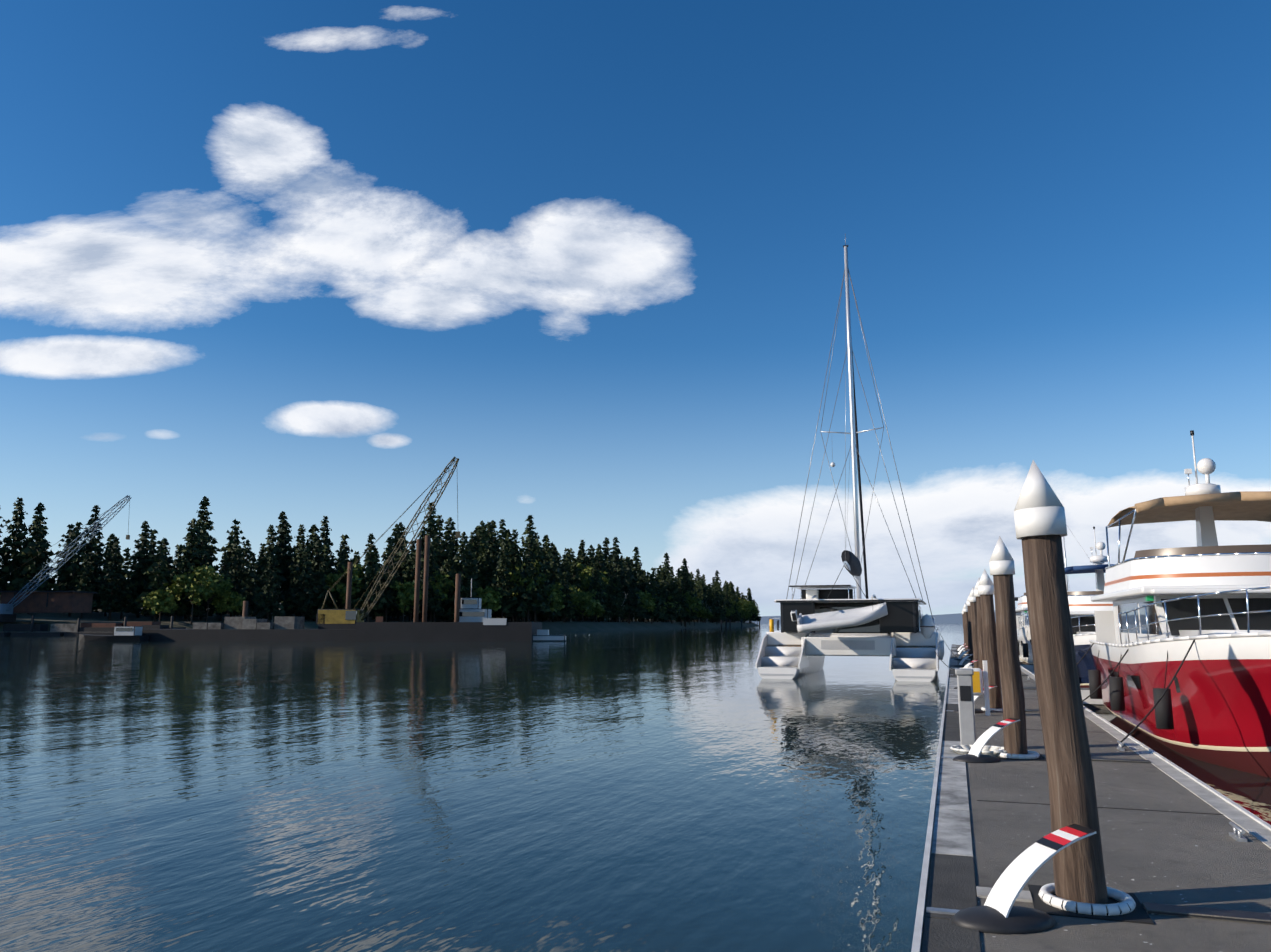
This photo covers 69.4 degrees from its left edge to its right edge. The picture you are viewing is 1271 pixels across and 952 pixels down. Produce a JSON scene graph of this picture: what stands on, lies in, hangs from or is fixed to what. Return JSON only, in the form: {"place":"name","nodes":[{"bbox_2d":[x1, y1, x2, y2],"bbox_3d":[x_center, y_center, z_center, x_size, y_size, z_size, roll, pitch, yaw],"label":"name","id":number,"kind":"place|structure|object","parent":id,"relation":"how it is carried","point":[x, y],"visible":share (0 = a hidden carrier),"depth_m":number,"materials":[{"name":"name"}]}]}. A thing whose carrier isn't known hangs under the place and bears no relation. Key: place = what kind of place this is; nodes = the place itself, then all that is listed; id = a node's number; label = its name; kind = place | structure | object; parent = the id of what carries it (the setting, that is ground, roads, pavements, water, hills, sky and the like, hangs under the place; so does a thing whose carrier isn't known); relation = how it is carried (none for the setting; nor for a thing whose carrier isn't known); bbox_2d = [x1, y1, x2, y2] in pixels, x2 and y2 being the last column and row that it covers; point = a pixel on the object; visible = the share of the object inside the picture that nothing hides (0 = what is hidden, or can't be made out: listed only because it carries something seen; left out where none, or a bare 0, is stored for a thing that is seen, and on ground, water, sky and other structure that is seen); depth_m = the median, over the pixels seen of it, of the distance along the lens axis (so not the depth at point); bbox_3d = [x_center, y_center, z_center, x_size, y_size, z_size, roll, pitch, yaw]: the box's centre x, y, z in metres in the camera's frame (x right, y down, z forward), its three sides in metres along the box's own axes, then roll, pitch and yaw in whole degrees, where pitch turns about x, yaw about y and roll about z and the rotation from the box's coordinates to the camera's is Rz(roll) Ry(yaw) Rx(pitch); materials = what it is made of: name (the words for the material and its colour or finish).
{"place":"outdoors","nodes":[
{"label":"outdoors","id":0,"kind":"place"},
{"bbox_2d":[0,595,758,631],"bbox_3d":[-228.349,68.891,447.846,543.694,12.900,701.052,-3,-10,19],"label":"shore land","id":1,"kind":"structure","parent":0,"point":[49,619],"depth_m":213.30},
{"bbox_2d":[0,497,35,590],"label":"tree","id":2,"kind":"object","parent":1,"relation":"on","point":[18,537],"visible":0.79,"depth_m":194.09,"materials":[{"name":"green plant"}]},
{"bbox_2d":[6,513,56,613],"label":"tree","id":3,"kind":"object","parent":1,"relation":"on","point":[30,571],"visible":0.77,"depth_m":191.84,"materials":[{"name":"green plant"}]},
{"bbox_2d":[8,502,55,590],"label":"tree","id":4,"kind":"object","parent":1,"relation":"on","point":[39,508],"visible":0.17,"depth_m":200.69,"materials":[{"name":"green plant"}]},
{"bbox_2d":[50,524,80,589],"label":"tree","id":5,"kind":"object","parent":1,"relation":"on","point":[71,527],"visible":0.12,"depth_m":204.47,"materials":[{"name":"green plant"}]},
{"bbox_2d":[53,522,93,616],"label":"tree","id":6,"kind":"object","parent":1,"relation":"on","point":[70,567],"visible":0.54,"depth_m":192.75,"materials":[{"name":"green plant"}]},
{"bbox_2d":[74,554,98,618],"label":"tree","id":7,"kind":"object","parent":1,"relation":"on","point":[84,581],"visible":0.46,"depth_m":188.37,"materials":[{"name":"green plant"}]},
{"bbox_2d":[81,544,103,612],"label":"tree","id":8,"kind":"object","parent":1,"relation":"on","point":[95,559],"visible":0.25,"depth_m":202.89,"materials":[{"name":"green plant"}]},
{"bbox_2d":[0,495,185,635],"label":"crane barge","id":9,"kind":"object","parent":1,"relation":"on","point":[21,601],"visible":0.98,"depth_m":163.84,"materials":[{"name":"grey metal"}]},
{"bbox_2d":[76,505,110,589],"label":"tree","id":10,"kind":"object","parent":1,"relation":"on","point":[93,541],"visible":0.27,"depth_m":211.29,"materials":[{"name":"green plant"}]},
{"bbox_2d":[92,533,125,615],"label":"tree","id":11,"kind":"object","parent":1,"relation":"on","point":[109,546],"visible":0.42,"depth_m":198.21,"materials":[{"name":"green plant"}]},
{"bbox_2d":[92,537,128,619],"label":"tree","id":12,"kind":"object","parent":1,"relation":"on","point":[116,597],"visible":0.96,"depth_m":187.03,"materials":[{"name":"green plant"}]},
{"bbox_2d":[102,548,140,618],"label":"tree","id":13,"kind":"object","parent":1,"relation":"on","point":[132,605],"visible":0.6,"depth_m":192.05,"materials":[{"name":"green plant"}]},
{"bbox_2d":[124,521,153,617],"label":"tree","id":14,"kind":"object","parent":1,"relation":"on","point":[141,567],"visible":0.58,"depth_m":200.46,"materials":[{"name":"green plant"}]},
{"bbox_2d":[135,539,174,620],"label":"tree","id":15,"kind":"object","parent":1,"relation":"on","point":[159,572],"visible":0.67,"depth_m":187.24,"materials":[{"name":"green plant"}]},
{"bbox_2d":[142,589,181,621],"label":"tree","id":16,"kind":"object","parent":1,"relation":"on","point":[154,603],"visible":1,"depth_m":181.52,"materials":[{"name":"green plant"}]},
{"bbox_2d":[159,544,201,620],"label":"tree","id":17,"kind":"object","parent":1,"relation":"on","point":[174,571],"visible":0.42,"depth_m":192.53,"materials":[{"name":"green plant"}]},
{"bbox_2d":[176,565,205,620],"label":"tree","id":18,"kind":"object","parent":1,"relation":"on","point":[201,609],"visible":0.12,"depth_m":195.31,"materials":[{"name":"green plant"}]},
{"bbox_2d":[163,564,219,624],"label":"tree","id":19,"kind":"object","parent":1,"relation":"on","point":[204,588],"visible":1,"depth_m":184.69,"materials":[{"name":"green plant"}]},
{"bbox_2d":[170,518,217,618],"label":"tree","id":20,"kind":"object","parent":1,"relation":"on","point":[192,557],"visible":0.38,"depth_m":201.93,"materials":[{"name":"green plant"}]},
{"bbox_2d":[182,496,221,574],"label":"tree","id":21,"kind":"object","parent":1,"relation":"on","point":[203,514],"visible":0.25,"depth_m":222.54,"materials":[{"name":"green plant"}]},
{"bbox_2d":[189,568,234,621],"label":"tree","id":22,"kind":"object","parent":1,"relation":"on","point":[224,586],"visible":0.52,"depth_m":190.66,"materials":[{"name":"green plant"}]},
{"bbox_2d":[200,553,237,620],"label":"tree","id":23,"kind":"object","parent":1,"relation":"on","point":[224,571],"visible":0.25,"depth_m":201.09,"materials":[{"name":"green plant"}]},
{"bbox_2d":[211,590,245,614],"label":"tree","id":24,"kind":"object","parent":1,"relation":"on","point":[230,601],"visible":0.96,"depth_m":191.35,"materials":[{"name":"green plant"}]},
{"bbox_2d":[226,547,252,616],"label":"tree","id":25,"kind":"object","parent":1,"relation":"on","point":[237,573],"visible":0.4,"depth_m":206.97,"materials":[{"name":"green plant"}]},
{"bbox_2d":[219,539,259,614],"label":"tree","id":26,"kind":"object","parent":1,"relation":"on","point":[245,557],"visible":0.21,"depth_m":211.74,"materials":[{"name":"green plant"}]},
{"bbox_2d":[231,552,263,616],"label":"tree","id":27,"kind":"object","parent":1,"relation":"on","point":[248,594],"visible":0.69,"depth_m":199.85,"materials":[{"name":"green plant"}]},
{"bbox_2d":[247,552,284,622],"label":"tree","id":28,"kind":"object","parent":1,"relation":"on","point":[271,606],"visible":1,"depth_m":194.37,"materials":[{"name":"green plant"}]},
{"bbox_2d":[252,524,288,618],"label":"tree","id":29,"kind":"object","parent":1,"relation":"on","point":[271,539],"visible":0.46,"depth_m":215.17,"materials":[{"name":"green plant"}]},
{"bbox_2d":[270,511,295,615],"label":"tree","id":30,"kind":"object","parent":1,"relation":"on","point":[284,558],"visible":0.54,"depth_m":224.93,"materials":[{"name":"green plant"}]},
{"bbox_2d":[280,538,316,616],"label":"tree","id":31,"kind":"object","parent":1,"relation":"on","point":[287,599],"visible":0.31,"depth_m":208.21,"materials":[{"name":"green plant"}]},
{"bbox_2d":[283,548,317,616],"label":"tree","id":32,"kind":"object","parent":1,"relation":"on","point":[303,603],"visible":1,"depth_m":205.03,"materials":[{"name":"green plant"}]},
{"bbox_2d":[306,524,323,568],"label":"tree","id":33,"kind":"object","parent":1,"relation":"on","point":[312,530],"visible":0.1,"depth_m":229.36,"materials":[{"name":"green plant"}]},
{"bbox_2d":[304,566,330,619],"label":"tree","id":34,"kind":"object","parent":1,"relation":"on","point":[319,592],"visible":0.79,"depth_m":207.11,"materials":[{"name":"green plant"}]},
{"bbox_2d":[308,535,328,620],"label":"tree","id":35,"kind":"object","parent":1,"relation":"on","point":[317,559],"visible":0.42,"depth_m":213.68,"materials":[{"name":"green plant"}]},
{"bbox_2d":[313,544,336,607],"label":"tree","id":36,"kind":"object","parent":1,"relation":"on","point":[326,563],"visible":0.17,"depth_m":224.80,"materials":[{"name":"green plant"}]},
{"bbox_2d":[319,516,337,573],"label":"tree","id":37,"kind":"object","parent":1,"relation":"on","point":[325,540],"visible":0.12,"depth_m":242.38,"materials":[{"name":"green plant"}]},
{"bbox_2d":[328,556,346,608],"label":"tree","id":38,"kind":"object","parent":1,"relation":"on","point":[340,605],"visible":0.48,"depth_m":213.50,"materials":[{"name":"green plant"}]},
{"bbox_2d":[323,563,368,608],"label":"tree","id":39,"kind":"object","parent":1,"relation":"on","point":[331,579],"visible":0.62,"depth_m":210.51,"materials":[{"name":"green plant"}]},
{"bbox_2d":[351,533,386,621],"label":"tree","id":40,"kind":"object","parent":1,"relation":"on","point":[368,570],"visible":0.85,"depth_m":211.79,"materials":[{"name":"green plant"}]},
{"bbox_2d":[370,536,406,621],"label":"tree","id":41,"kind":"object","parent":1,"relation":"on","point":[388,596],"visible":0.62,"depth_m":218.19,"materials":[{"name":"green plant"}]},
{"bbox_2d":[385,522,411,618],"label":"tree","id":42,"kind":"object","parent":1,"relation":"on","point":[399,533],"visible":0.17,"depth_m":243.21,"materials":[{"name":"green plant"}]},
{"bbox_2d":[389,580,422,621],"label":"tree","id":43,"kind":"object","parent":1,"relation":"on","point":[402,601],"visible":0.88,"depth_m":217.49,"materials":[{"name":"green plant"}]},
{"bbox_2d":[394,548,421,621],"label":"tree","id":44,"kind":"object","parent":1,"relation":"on","point":[410,574],"visible":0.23,"depth_m":226.73,"materials":[{"name":"green plant"}]},
{"bbox_2d":[404,539,450,617],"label":"tree","id":45,"kind":"object","parent":1,"relation":"on","point":[433,606],"visible":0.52,"depth_m":223.42,"materials":[{"name":"green plant"}]},
{"bbox_2d":[420,502,439,541],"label":"tree","id":46,"kind":"object","parent":1,"relation":"on","point":[431,522],"visible":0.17,"depth_m":276.03,"materials":[{"name":"green plant"}]},
{"bbox_2d":[413,569,454,621],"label":"tree","id":47,"kind":"object","parent":1,"relation":"on","point":[444,588],"visible":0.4,"depth_m":226.29,"materials":[{"name":"green plant"}]},
{"bbox_2d":[430,515,452,581],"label":"tree","id":48,"kind":"object","parent":1,"relation":"on","point":[437,540],"visible":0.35,"depth_m":254.24,"materials":[{"name":"green plant"}]},
{"bbox_2d":[444,532,478,611],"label":"tree","id":49,"kind":"object","parent":1,"relation":"on","point":[462,568],"visible":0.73,"depth_m":230.30,"materials":[{"name":"green plant"}]},
{"bbox_2d":[449,553,491,619],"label":"tree","id":50,"kind":"object","parent":1,"relation":"on","point":[473,580],"visible":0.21,"depth_m":233.05,"materials":[{"name":"green plant"}]},
{"bbox_2d":[470,520,494,563],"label":"tree","id":51,"kind":"object","parent":1,"relation":"on","point":[480,541],"visible":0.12,"depth_m":264.84,"materials":[{"name":"green plant"}]},
{"bbox_2d":[473,586,502,612],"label":"tree","id":52,"kind":"object","parent":1,"relation":"on","point":[490,600],"visible":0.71,"depth_m":231.66,"materials":[{"name":"green plant"}]},
{"bbox_2d":[476,522,499,590],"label":"tree","id":53,"kind":"object","parent":1,"relation":"on","point":[487,536],"visible":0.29,"depth_m":252.82,"materials":[{"name":"green plant"}]},
{"bbox_2d":[477,550,503,613],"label":"tree","id":54,"kind":"object","parent":1,"relation":"on","point":[482,578],"visible":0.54,"depth_m":247.86,"materials":[{"name":"green plant"}]},
{"bbox_2d":[491,529,519,617],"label":"tree","id":55,"kind":"object","parent":1,"relation":"on","point":[507,540],"visible":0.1,"depth_m":246.88,"materials":[{"name":"green plant"}]},
{"bbox_2d":[490,545,526,617],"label":"tree","id":56,"kind":"object","parent":1,"relation":"on","point":[503,578],"visible":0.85,"depth_m":237.26,"materials":[{"name":"green plant"}]},
{"bbox_2d":[501,529,523,621],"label":"tree","id":57,"kind":"object","parent":1,"relation":"on","point":[512,563],"visible":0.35,"depth_m":246.25,"materials":[{"name":"green plant"}]},
{"bbox_2d":[507,560,547,621],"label":"tree","id":58,"kind":"object","parent":1,"relation":"on","point":[514,576],"visible":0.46,"depth_m":241.20,"materials":[{"name":"green plant"}]},
{"bbox_2d":[519,515,536,559],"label":"tree","id":59,"kind":"object","parent":1,"relation":"on","point":[529,531],"visible":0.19,"depth_m":338.26,"materials":[{"name":"green plant"}]},
{"bbox_2d":[512,537,551,621],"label":"tree","id":60,"kind":"object","parent":1,"relation":"on","point":[533,596],"visible":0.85,"depth_m":239.44,"materials":[{"name":"green plant"}]},
{"bbox_2d":[514,538,560,621],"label":"tree","id":61,"kind":"object","parent":1,"relation":"on","point":[536,551],"visible":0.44,"depth_m":246.49,"materials":[{"name":"green plant"}]},
{"bbox_2d":[539,535,552,582],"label":"tree","id":62,"kind":"object","parent":1,"relation":"on","point":[545,549],"visible":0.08,"depth_m":287.64,"materials":[{"name":"green plant"}]},
{"bbox_2d":[544,585,565,621],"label":"tree","id":63,"kind":"object","parent":1,"relation":"on","point":[556,604],"visible":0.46,"depth_m":255.83,"materials":[{"name":"green plant"}]},
{"bbox_2d":[541,545,572,621],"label":"tree","id":64,"kind":"object","parent":1,"relation":"on","point":[554,576],"visible":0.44,"depth_m":270.86,"materials":[{"name":"green plant"}]},
{"bbox_2d":[554,572,581,621],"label":"tree","id":65,"kind":"object","parent":1,"relation":"on","point":[568,612],"visible":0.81,"depth_m":259.85,"materials":[{"name":"green plant"}]},
{"bbox_2d":[567,557,583,620],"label":"tree","id":66,"kind":"object","parent":1,"relation":"on","point":[575,581],"visible":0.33,"depth_m":294.81,"materials":[{"name":"green plant"}]},
{"bbox_2d":[572,588,599,621],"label":"tree","id":67,"kind":"object","parent":1,"relation":"on","point":[582,604],"visible":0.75,"depth_m":269.96,"materials":[{"name":"green plant"}]},
{"bbox_2d":[578,566,613,621],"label":"tree","id":68,"kind":"object","parent":1,"relation":"on","point":[585,576],"visible":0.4,"depth_m":302.65,"materials":[{"name":"green plant"}]},
{"bbox_2d":[584,544,611,621],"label":"tree","id":69,"kind":"object","parent":1,"relation":"on","point":[599,552],"visible":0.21,"depth_m":312.93,"materials":[{"name":"green plant"}]},
{"bbox_2d":[587,555,611,621],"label":"tree","id":70,"kind":"object","parent":1,"relation":"on","point":[597,586],"visible":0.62,"depth_m":286.34,"materials":[{"name":"green plant"}]},
{"bbox_2d":[609,537,624,621],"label":"tree","id":71,"kind":"object","parent":1,"relation":"on","point":[616,561],"visible":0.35,"depth_m":333.73,"materials":[{"name":"green plant"}]},
{"bbox_2d":[617,559,649,623],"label":"tree","id":72,"kind":"object","parent":1,"relation":"on","point":[629,590],"visible":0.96,"depth_m":310.18,"materials":[{"name":"green plant"}]},
{"bbox_2d":[641,574,667,622],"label":"tree","id":73,"kind":"object","parent":1,"relation":"on","point":[658,612],"visible":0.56,"depth_m":343.48,"materials":[{"name":"green plant"}]},
{"bbox_2d":[665,567,685,623],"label":"tree","id":74,"kind":"object","parent":1,"relation":"on","point":[676,600],"visible":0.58,"depth_m":380.33,"materials":[{"name":"green plant"}]},
{"bbox_2d":[675,577,694,625],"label":"tree","id":75,"kind":"object","parent":1,"relation":"on","point":[683,604],"visible":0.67,"depth_m":401.69,"materials":[{"name":"green plant"}]},
{"bbox_2d":[675,558,697,625],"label":"tree","id":76,"kind":"object","parent":1,"relation":"on","point":[686,581],"visible":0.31,"depth_m":412.64,"materials":[{"name":"green plant"}]},
{"bbox_2d":[0,624,1270,951],"bbox_3d":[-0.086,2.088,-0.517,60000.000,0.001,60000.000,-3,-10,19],"label":"water surface","id":77,"kind":"object","parent":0,"point":[666,790],"depth_m":11.62,"materials":[{"name":"blue liquid"}]},
{"bbox_2d":[79,457,565,641],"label":"crane barge","id":78,"kind":"object","parent":77,"relation":"on","point":[473,621],"visible":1,"depth_m":109.50,"materials":[{"name":"metal"}]},
{"bbox_2d":[755,234,943,681],"bbox_3d":[9.958,-1.432,42.160,7.014,21.550,12.212,-3,-10,19],"label":"sailing catamaran","id":79,"kind":"object","parent":77,"relation":"on","point":[904,634],"visible":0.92,"depth_m":37.47,"materials":[{"name":"silver metal"}]},
{"bbox_2d":[790,602,887,632],"bbox_3d":[7.892,5.422,35.590,3.645,0.860,1.440,-10,6,17],"label":"dinghy","id":80,"kind":"object","parent":79,"relation":"on","point":[835,619],"visible":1,"depth_m":35.39,"materials":[{"name":"white plastic"}]},
{"bbox_2d":[969,587,978,667],"bbox_3d":[11.312,5.941,30.348,0.324,4.554,0.337,-9,-12,44],"label":"piling","id":81,"kind":"object","parent":77,"relation":"on","point":[972,599],"visible":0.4,"depth_m":30.41,"materials":[{"name":"brown wood"}]},
{"bbox_2d":[974,578,983,685],"bbox_3d":[9.180,4.956,24.206,0.318,4.557,0.327,8,-12,-40],"label":"piling","id":82,"kind":"object","parent":77,"relation":"on","point":[979,634],"visible":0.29,"depth_m":24.29,"materials":[{"name":"brown wood"}]},
{"bbox_2d":[978,569,1002,708],"bbox_3d":[7.012,4.034,18.029,0.331,4.424,0.319,5,-11,-33],"label":"piling","id":83,"kind":"object","parent":77,"relation":"on","point":[986,589],"visible":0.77,"depth_m":18.07,"materials":[{"name":"brown wood"}]},
{"bbox_2d":[989,536,1027,753],"bbox_3d":[4.884,3.012,11.870,0.324,4.493,0.320,3,-10,-21],"label":"piling","id":84,"kind":"object","parent":77,"relation":"on","point":[1002,566],"visible":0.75,"depth_m":11.89,"materials":[{"name":"brown wood"}]},
{"bbox_2d":[1016,591,1074,664],"bbox_3d":[20.588,6.445,44.278,4.409,7.140,13.390,-3,-10,19],"label":"white cruiser","id":85,"kind":"object","parent":77,"relation":"on","point":[1024,640],"visible":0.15,"depth_m":44.57,"materials":[{"name":"white"}]},
{"bbox_2d":[1014,460,1108,903],"bbox_3d":[2.728,2.063,5.721,0.327,4.423,0.317,-5,-11,18],"label":"piling","id":86,"kind":"object","parent":77,"relation":"on","point":[1041,532],"visible":0.92,"depth_m":5.76,"materials":[{"name":"brown wood"}]},
{"bbox_2d":[1019,655,1108,709],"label":"finger piers","id":87,"kind":"structure","parent":77,"relation":"on","point":[1088,703],"depth_m":23.16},
{"bbox_2d":[1065,527,1113,687],"bbox_3d":[15.576,4.515,30.048,3.863,6.256,11.732,-3,-10,19],"label":"motor yacht","id":88,"kind":"object","parent":77,"relation":"on","point":[1083,607],"visible":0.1,"depth_m":30.01,"materials":[{"name":"white"}]},
{"bbox_2d":[911,644,1270,951],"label":"dock float","id":89,"kind":"object","parent":77,"relation":"on","point":[1187,860],"visible":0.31,"depth_m":6.89,"materials":[{"name":"concrete"}]},
{"bbox_2d":[960,660,989,715],"bbox_3d":[6.284,3.938,17.036,0.545,1.000,0.255,-1,-9,9],"label":"life ring cabinet","id":90,"kind":"object","parent":89,"relation":"on","point":[977,678],"visible":0.5,"depth_m":16.98,"materials":[{"name":"white plastic"}]},
{"bbox_2d":[950,668,1006,755],"bbox_3d":[4.563,3.128,12.207,0.775,1.070,0.884,-3,-10,19],"label":"pedestal","id":91,"kind":"object","parent":89,"relation":"on","point":[966,710],"visible":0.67,"depth_m":12.45,"materials":[{"name":"white plastic"}]},
{"bbox_2d":[952,718,1019,762],"bbox_3d":[4.368,3.327,11.472,0.872,0.562,0.409,1,-9,-9],"label":"dock flex marker","id":92,"kind":"object","parent":89,"relation":"on","point":[973,755],"visible":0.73,"depth_m":11.41,"materials":[{"name":"plastic"}]},
{"bbox_2d":[950,824,1096,933],"bbox_3d":[2.228,2.340,5.308,0.872,0.562,0.409,1,-9,-9],"label":"dock flex marker","id":93,"kind":"object","parent":89,"relation":"on","point":[998,912],"visible":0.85,"depth_m":5.25,"materials":[{"name":"plastic"}]},
{"bbox_2d":[934,628,1194,742],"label":"mooring lines","id":94,"kind":"object","parent":89,"relation":"on","point":[1147,715],"visible":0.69,"depth_m":13.22,"materials":[{"name":"black"}]},
{"bbox_2d":[1088,430,1270,777],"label":"motor yacht","id":95,"kind":"object","parent":77,"relation":"on","point":[1210,596],"visible":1,"depth_m":15.41,"materials":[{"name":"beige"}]},
{"bbox_2d":[0,0,1270,615],"label":"sky","id":96,"kind":"structure","parent":0,"point":[305,260],"materials":[{"name":"blue"}]},
{"bbox_2d":[745,610,995,623],"bbox_3d":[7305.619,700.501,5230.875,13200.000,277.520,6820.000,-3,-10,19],"label":"distant hills","id":97,"kind":"structure","parent":0,"point":[949,619],"depth_m":3920.83,"materials":[{"name":"blue"}]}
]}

